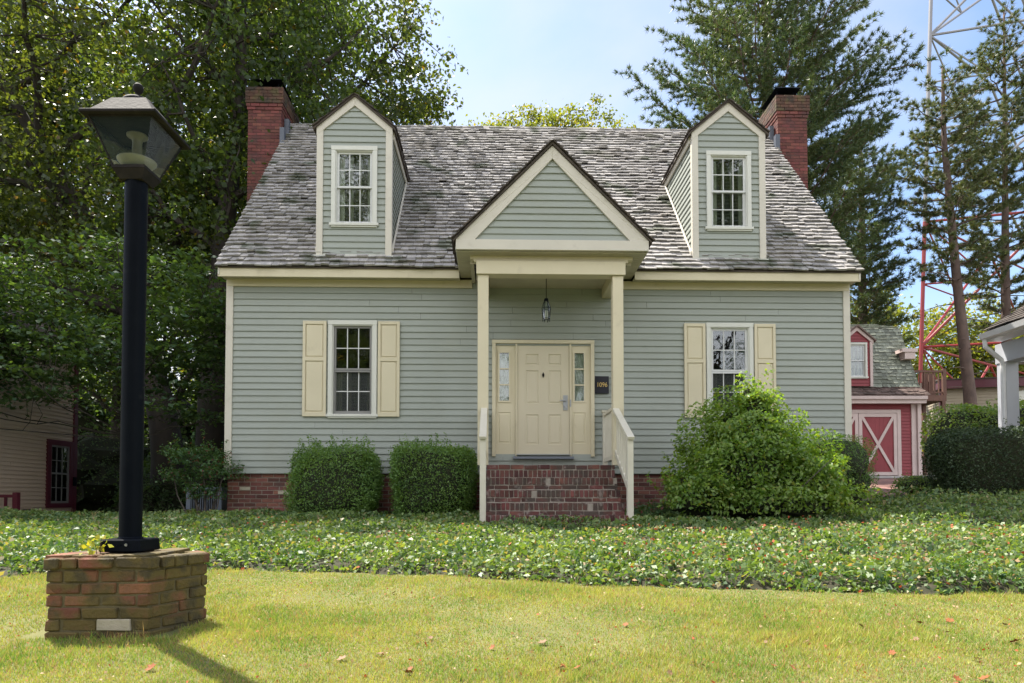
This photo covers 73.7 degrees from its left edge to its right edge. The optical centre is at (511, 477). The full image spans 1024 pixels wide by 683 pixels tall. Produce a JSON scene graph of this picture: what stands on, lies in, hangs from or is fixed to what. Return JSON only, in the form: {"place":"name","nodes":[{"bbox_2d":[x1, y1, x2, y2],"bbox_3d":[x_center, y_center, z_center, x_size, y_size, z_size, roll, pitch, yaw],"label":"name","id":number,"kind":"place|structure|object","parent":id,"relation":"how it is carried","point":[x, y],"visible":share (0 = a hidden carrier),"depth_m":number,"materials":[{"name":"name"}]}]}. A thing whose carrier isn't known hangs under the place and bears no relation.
{"place":"outdoors","nodes":[
{"label":"outdoors","id":0,"kind":"place"},
{"bbox_2d":[0,565,1023,682],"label":"lawn","id":1,"kind":"structure","parent":0,"point":[41,632],"depth_m":4.03,"materials":[{"name":"green plant"}]},
{"bbox_2d":[43,548,209,639],"bbox_3d":[-2.392,0.742,4.244,0.878,0.564,0.639,0,-2,0],"label":"brick pedestal","id":2,"kind":"object","parent":1,"relation":"on","point":[154,592],"visible":0.94,"depth_m":3.98,"materials":[{"name":"brown brick"}]},
{"bbox_2d":[79,535,113,554],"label":"vine sprig","id":3,"kind":"object","parent":2,"relation":"on","point":[91,543],"visible":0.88,"depth_m":4.08,"materials":[{"name":"yellow plant"}]},
{"bbox_2d":[78,83,190,551],"bbox_3d":[-2.384,-1.026,4.314,0.464,2.971,0.464,0,-2,0],"label":"post lamp","id":4,"kind":"object","parent":2,"relation":"on","point":[143,142],"visible":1,"depth_m":4.26,"materials":[{"name":"black metal"}]},
{"bbox_2d":[145,662,157,670],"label":"fallen leaf","id":5,"kind":"object","parent":1,"relation":"on","point":[150,667],"visible":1,"depth_m":3.30,"materials":[{"name":"orange plant"}]},
{"bbox_2d":[1,515,1023,682],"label":"leaf litter","id":6,"kind":"object","parent":1,"relation":"on","point":[795,562],"visible":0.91,"depth_m":5.58,"materials":[{"name":"brown plant"}]},
{"bbox_2d":[953,675,961,681],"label":"fallen leaf","id":7,"kind":"object","parent":1,"relation":"on","point":[957,678],"visible":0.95,"depth_m":3.20,"materials":[{"name":"orange plant"}]},
{"bbox_2d":[979,674,990,680],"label":"fallen leaf","id":8,"kind":"object","parent":1,"relation":"on","point":[983,677],"visible":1,"depth_m":3.20,"materials":[{"name":"orange plant"}]},
{"bbox_2d":[0,0,1023,394],"label":"sky","id":9,"kind":"structure","parent":0,"point":[558,53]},
{"bbox_2d":[850,324,930,475],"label":"red barn","id":10,"kind":"structure","parent":0,"point":[888,397],"depth_m":23.06,"materials":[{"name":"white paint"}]},
{"bbox_2d":[852,413,858,442],"bbox_3d":[11.025,-1.112,23.034,1.290,2.090,0.065,0,-2,0],"label":"barn door","id":11,"kind":"structure","parent":10,"relation":"in","point":[855,431],"depth_m":23.03,"materials":[{"name":"white wood"}]},
{"bbox_2d":[851,342,868,378],"bbox_3d":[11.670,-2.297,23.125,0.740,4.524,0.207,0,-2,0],"label":"window","id":12,"kind":"structure","parent":10,"relation":"in","point":[863,350],"depth_m":23.16,"materials":[{"name":"white paint"}]},
{"bbox_2d":[858,413,897,474],"bbox_3d":[12.330,-1.112,23.034,1.280,2.090,0.065,0,-2,0],"label":"barn door","id":13,"kind":"structure","parent":10,"relation":"in","point":[881,428],"depth_m":23.03,"materials":[{"name":"red wood"}]},
{"bbox_2d":[914,369,946,475],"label":"wooden balcony","id":14,"kind":"structure","parent":10,"relation":"attached to","point":[928,381],"depth_m":24.36,"materials":[{"name":"brown wood"}]},
{"bbox_2d":[864,478,933,499],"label":"brick paving","id":15,"kind":"structure","parent":0,"point":[884,484],"depth_m":16.97,"materials":[{"name":"brick"}]},
{"bbox_2d":[871,475,934,477],"bbox_3d":[10.700,0.040,21.389,7.400,0.346,3.160,0,-2,0],"label":"concrete apron","id":16,"kind":"object","parent":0,"point":[892,476],"visible":0.13,"depth_m":21.00,"materials":[{"name":"grey concrete"}]},
{"bbox_3d":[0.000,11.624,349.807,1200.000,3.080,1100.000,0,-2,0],"label":"ground","id":17,"kind":"structure","parent":0,"visible":0},
{"bbox_2d":[0,492,20,509],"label":"maroon railing","id":18,"kind":"object","parent":17,"relation":"on","point":[15,496],"visible":0.5,"depth_m":12.86,"materials":[{"name":"red wood"}]},
{"bbox_2d":[0,273,90,512],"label":"tan house","id":19,"kind":"structure","parent":17,"relation":"on","point":[38,470],"depth_m":14.86,"materials":[{"name":"beige wood"}]},
{"bbox_2d":[45,439,73,507],"bbox_3d":[-10.235,-0.074,15.470,0.050,1.520,0.880,0,-2,0],"label":"window","id":20,"kind":"structure","parent":19,"relation":"in","point":[60,454],"depth_m":15.46,"materials":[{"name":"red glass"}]},
{"bbox_2d":[0,0,121,333],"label":"leafy tree","id":21,"kind":"object","parent":17,"relation":"on","point":[6,46],"visible":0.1,"depth_m":23.15,"materials":[{"name":"green plant"}]},
{"bbox_2d":[0,161,154,397],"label":"background tree","id":22,"kind":"object","parent":17,"relation":"on","point":[63,266],"visible":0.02,"depth_m":33.30,"materials":[{"name":"green plant"}]},
{"bbox_2d":[0,225,225,437],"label":"understory tree","id":23,"kind":"object","parent":17,"relation":"on","point":[14,368],"visible":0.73,"depth_m":12.98,"materials":[{"name":"green plant"}]},
{"bbox_2d":[76,422,150,512],"bbox_3d":[-13.158,-0.126,19.975,5.261,3.105,4.264,-1,-2,26],"label":"wild bush","id":24,"kind":"object","parent":17,"relation":"on","point":[98,465],"visible":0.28,"depth_m":19.22,"materials":[{"name":"green plant"}]},
{"bbox_2d":[0,0,243,439],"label":"leafy tree","id":25,"kind":"object","parent":17,"relation":"on","point":[115,403],"visible":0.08,"depth_m":23.74,"materials":[{"name":"green plant"}]},
{"bbox_2d":[78,368,193,443],"bbox_3d":[-18.315,-1.671,29.215,10.748,7.566,5.170,0,-2,0],"label":"shrub","id":26,"kind":"object","parent":17,"relation":"on","point":[101,415],"visible":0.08,"depth_m":27.69,"materials":[{"name":"green plant"}]},
{"bbox_2d":[100,475,185,512],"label":"wild bush","id":27,"kind":"object","parent":17,"relation":"on","point":[160,496],"visible":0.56,"depth_m":15.17,"materials":[{"name":"green plant"}]},
{"bbox_2d":[114,462,191,506],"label":"wild bush","id":28,"kind":"object","parent":17,"relation":"on","point":[146,474],"visible":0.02,"depth_m":17.91,"materials":[{"name":"green plant"}]},
{"bbox_2d":[144,446,194,482],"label":"wild bush","id":29,"kind":"object","parent":17,"relation":"on","point":[188,459],"visible":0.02,"depth_m":20.80,"materials":[{"name":"green plant"}]},
{"bbox_2d":[144,390,197,467],"bbox_3d":[-11.306,-1.369,27.061,9.210,6.022,4.697,0,-2,0],"label":"shrub","id":30,"kind":"object","parent":17,"relation":"on","point":[186,434],"visible":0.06,"depth_m":26.21,"materials":[{"name":"green plant"}]},
{"bbox_2d":[0,0,348,493],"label":"leafy tree","id":31,"kind":"object","parent":17,"relation":"on","point":[38,68],"visible":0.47,"depth_m":16.85,"materials":[{"name":"green plant"}]},
{"bbox_2d":[177,399,191,421],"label":"shrub","id":32,"kind":"object","parent":17,"relation":"on","point":[187,404],"visible":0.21,"depth_m":20.13,"materials":[{"name":"green plant"}]},
{"bbox_2d":[155,426,248,513],"bbox_3d":[-5.468,-0.015,11.862,1.653,1.750,0.998,0,-2,0],"label":"nandina shrub","id":33,"kind":"object","parent":17,"relation":"on","point":[215,466],"visible":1,"depth_m":11.86,"materials":[{"name":"green plant"}]},
{"bbox_2d":[160,138,243,381],"bbox_3d":[-13.377,-8.110,36.214,15.688,20.678,9.507,0,-2,0],"label":"background tree","id":34,"kind":"object","parent":17,"relation":"on","point":[200,272],"depth_m":34.83,"materials":[{"name":"green plant"}]},
{"bbox_2d":[186,487,227,510],"bbox_3d":[-5.980,0.564,13.489,0.660,0.720,0.660,0,-2,-8],"label":"air conditioner","id":35,"kind":"object","parent":17,"relation":"on","point":[190,504],"visible":0.23,"depth_m":13.20,"materials":[{"name":"grey metal"}]},
{"bbox_2d":[30,0,399,487],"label":"leafy tree","id":36,"kind":"object","parent":17,"relation":"on","point":[234,132],"visible":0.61,"depth_m":16.45,"materials":[{"name":"green plant"}]},
{"bbox_2d":[108,0,469,287],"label":"leafy tree","id":37,"kind":"object","parent":17,"relation":"on","point":[416,109],"visible":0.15,"depth_m":22.90,"materials":[{"name":"green plant"}]},
{"bbox_2d":[280,434,385,517],"bbox_3d":[-2.978,0.015,11.636,1.700,1.489,1.380,0,-2,0],"label":"boxwood shrub","id":38,"kind":"object","parent":17,"relation":"on","point":[334,478],"visible":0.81,"depth_m":11.20,"materials":[{"name":"green plant"}]},
{"bbox_2d":[387,432,479,519],"bbox_3d":[-1.317,-0.007,11.702,1.633,1.535,1.391,0,-2,0],"label":"boxwood shrub","id":39,"kind":"object","parent":17,"relation":"on","point":[427,478],"visible":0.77,"depth_m":11.27,"materials":[{"name":"green plant"}]},
{"bbox_2d":[0,483,1023,595],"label":"ground cover","id":40,"kind":"object","parent":17,"relation":"on","point":[31,539],"visible":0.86,"depth_m":7.02,"materials":[{"name":"green plant"}]},
{"bbox_2d":[214,79,863,524],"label":"house","id":41,"kind":"structure","parent":17,"relation":"on","point":[382,275],"depth_m":12.37,"materials":[{"name":"grey"}]},
{"bbox_2d":[325,320,377,417],"bbox_3d":[-2.865,-1.936,12.333,0.930,1.764,0.207,0,-2,-1],"label":"window","id":42,"kind":"structure","parent":41,"relation":"in","point":[334,409],"depth_m":12.29,"materials":[{"name":"white paint"}]},
{"bbox_2d":[329,145,378,227],"bbox_3d":[-2.838,-5.224,12.357,0.880,1.479,0.207,0,-2,-1],"label":"window","id":43,"kind":"structure","parent":41,"relation":"in","point":[338,187],"depth_m":12.33,"materials":[{"name":"white paint"}]},
{"bbox_2d":[517,345,568,453],"bbox_3d":[0.568,-1.410,12.352,0.939,1.995,0.116,0,-2,-1],"label":"door","id":44,"kind":"structure","parent":41,"relation":"in","point":[542,371],"depth_m":12.36,"materials":[{"name":"paint"}]},
{"bbox_2d":[542,279,550,321],"bbox_3d":[0.584,-3.055,11.667,0.159,0.800,0.140,0,-2,-2],"label":"hanging lantern","id":45,"kind":"object","parent":41,"relation":"hanging from","point":[544,311],"visible":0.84,"depth_m":11.66,"materials":[{"name":"black paint"}]},
{"bbox_2d":[595,376,608,393],"bbox_3d":[1.626,-1.670,12.357,0.250,0.315,0.029,0,-2,-1],"label":"house number plaque","id":46,"kind":"object","parent":41,"relation":"attached to","point":[601,384],"visible":1,"depth_m":12.35,"materials":[{"name":"black metal"}]},
{"bbox_2d":[705,150,753,231],"bbox_3d":[3.955,-5.218,12.535,0.880,1.479,0.207,0,-2,-1],"label":"window","id":47,"kind":"structure","parent":41,"relation":"in","point":[744,192],"depth_m":12.51,"materials":[{"name":"white paint"}]},
{"bbox_2d":[706,323,753,417],"bbox_3d":[3.968,-1.940,12.513,0.920,1.744,0.207,0,-2,-1],"label":"window","id":48,"kind":"structure","parent":41,"relation":"in","point":[711,380],"depth_m":12.47,"materials":[{"name":"white paint"}]},
{"bbox_2d":[461,93,636,127],"bbox_3d":[2.273,-8.818,34.200,10.279,20.541,7.296,0,-2,0],"label":"background tree","id":49,"kind":"object","parent":17,"relation":"on","point":[554,119],"visible":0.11,"depth_m":33.75,"materials":[{"name":"green plant"}]},
{"bbox_2d":[634,498,686,518],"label":"bush","id":50,"kind":"object","parent":17,"relation":"on","point":[658,510],"visible":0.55,"depth_m":10.61,"materials":[{"name":"green plant"}]},
{"bbox_2d":[645,363,882,522],"bbox_3d":[3.800,-0.464,10.562,3.515,2.479,2.277,0,-2,0],"label":"round bush","id":51,"kind":"object","parent":17,"relation":"on","point":[755,458],"visible":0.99,"depth_m":9.93,"materials":[{"name":"green plant"}]},
{"bbox_2d":[613,0,950,267],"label":"white pine","id":52,"kind":"object","parent":17,"relation":"on","point":[795,35],"visible":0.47,"depth_m":20.37,"materials":[{"name":"green plant"}]},
{"bbox_2d":[805,432,878,514],"bbox_3d":[5.424,-0.042,11.353,1.370,1.418,1.203,0,-2,0],"label":"leaf bush","id":53,"kind":"object","parent":17,"relation":"on","point":[857,453],"visible":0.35,"depth_m":11.03,"materials":[{"name":"green plant"}]},
{"bbox_2d":[826,117,929,343],"bbox_3d":[14.891,-7.646,29.147,5.116,15.500,5.132,0,-2,0],"label":"white pine","id":54,"kind":"object","parent":17,"relation":"on","point":[879,297],"visible":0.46,"depth_m":28.38,"materials":[{"name":"green plant"}]},
{"bbox_2d":[850,281,958,379],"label":"background tree","id":55,"kind":"object","parent":17,"relation":"on","point":[898,311],"visible":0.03,"depth_m":61.23,"materials":[{"name":"green plant"}]},
{"bbox_2d":[890,472,936,494],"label":"juniper bush","id":56,"kind":"object","parent":17,"relation":"on","point":[916,480],"visible":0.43,"depth_m":13.73,"materials":[{"name":"green plant"}]},
{"bbox_2d":[877,58,1023,410],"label":"red pine","id":57,"kind":"object","parent":17,"relation":"on","point":[942,179],"visible":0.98,"depth_m":26.01,"materials":[{"name":"green plant"}]},
{"bbox_2d":[894,287,1022,378],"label":"background tree","id":58,"kind":"object","parent":17,"relation":"on","point":[948,339],"visible":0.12,"depth_m":66.79,"materials":[{"name":"green plant"}]},
{"bbox_2d":[912,0,1023,386],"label":"red pine","id":59,"kind":"object","parent":17,"relation":"on","point":[1004,172],"visible":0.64,"depth_m":28.09,"materials":[{"name":"green plant"}]},
{"bbox_2d":[918,0,1023,383],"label":"lattice tower","id":60,"kind":"structure","parent":17,"relation":"on","point":[932,333],"depth_m":51.20,"materials":[{"name":"red metal"}]},
{"bbox_2d":[920,376,1023,474],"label":"outbuilding","id":61,"kind":"structure","parent":17,"relation":"on","point":[986,388],"depth_m":29.73,"materials":[{"name":"white paint"}]},
{"bbox_2d":[920,417,1023,496],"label":"yew hedge","id":62,"kind":"object","parent":17,"relation":"on","point":[970,459],"visible":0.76,"depth_m":12.57,"materials":[{"name":"green plant"}]},
{"bbox_2d":[920,396,1023,451],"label":"laurel bush","id":63,"kind":"object","parent":17,"relation":"on","point":[951,417],"visible":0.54,"depth_m":16.13,"materials":[{"name":"green plant"}]},
{"bbox_2d":[937,311,1023,377],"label":"background tree","id":64,"kind":"object","parent":17,"relation":"on","point":[988,357],"visible":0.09,"depth_m":65.54,"materials":[{"name":"green plant"}]},
{"bbox_2d":[978,305,1023,431],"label":"neighbour porch","id":65,"kind":"object","parent":17,"relation":"on","point":[1008,356],"visible":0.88,"depth_m":13.95,"materials":[{"name":"paint"}]}
]}

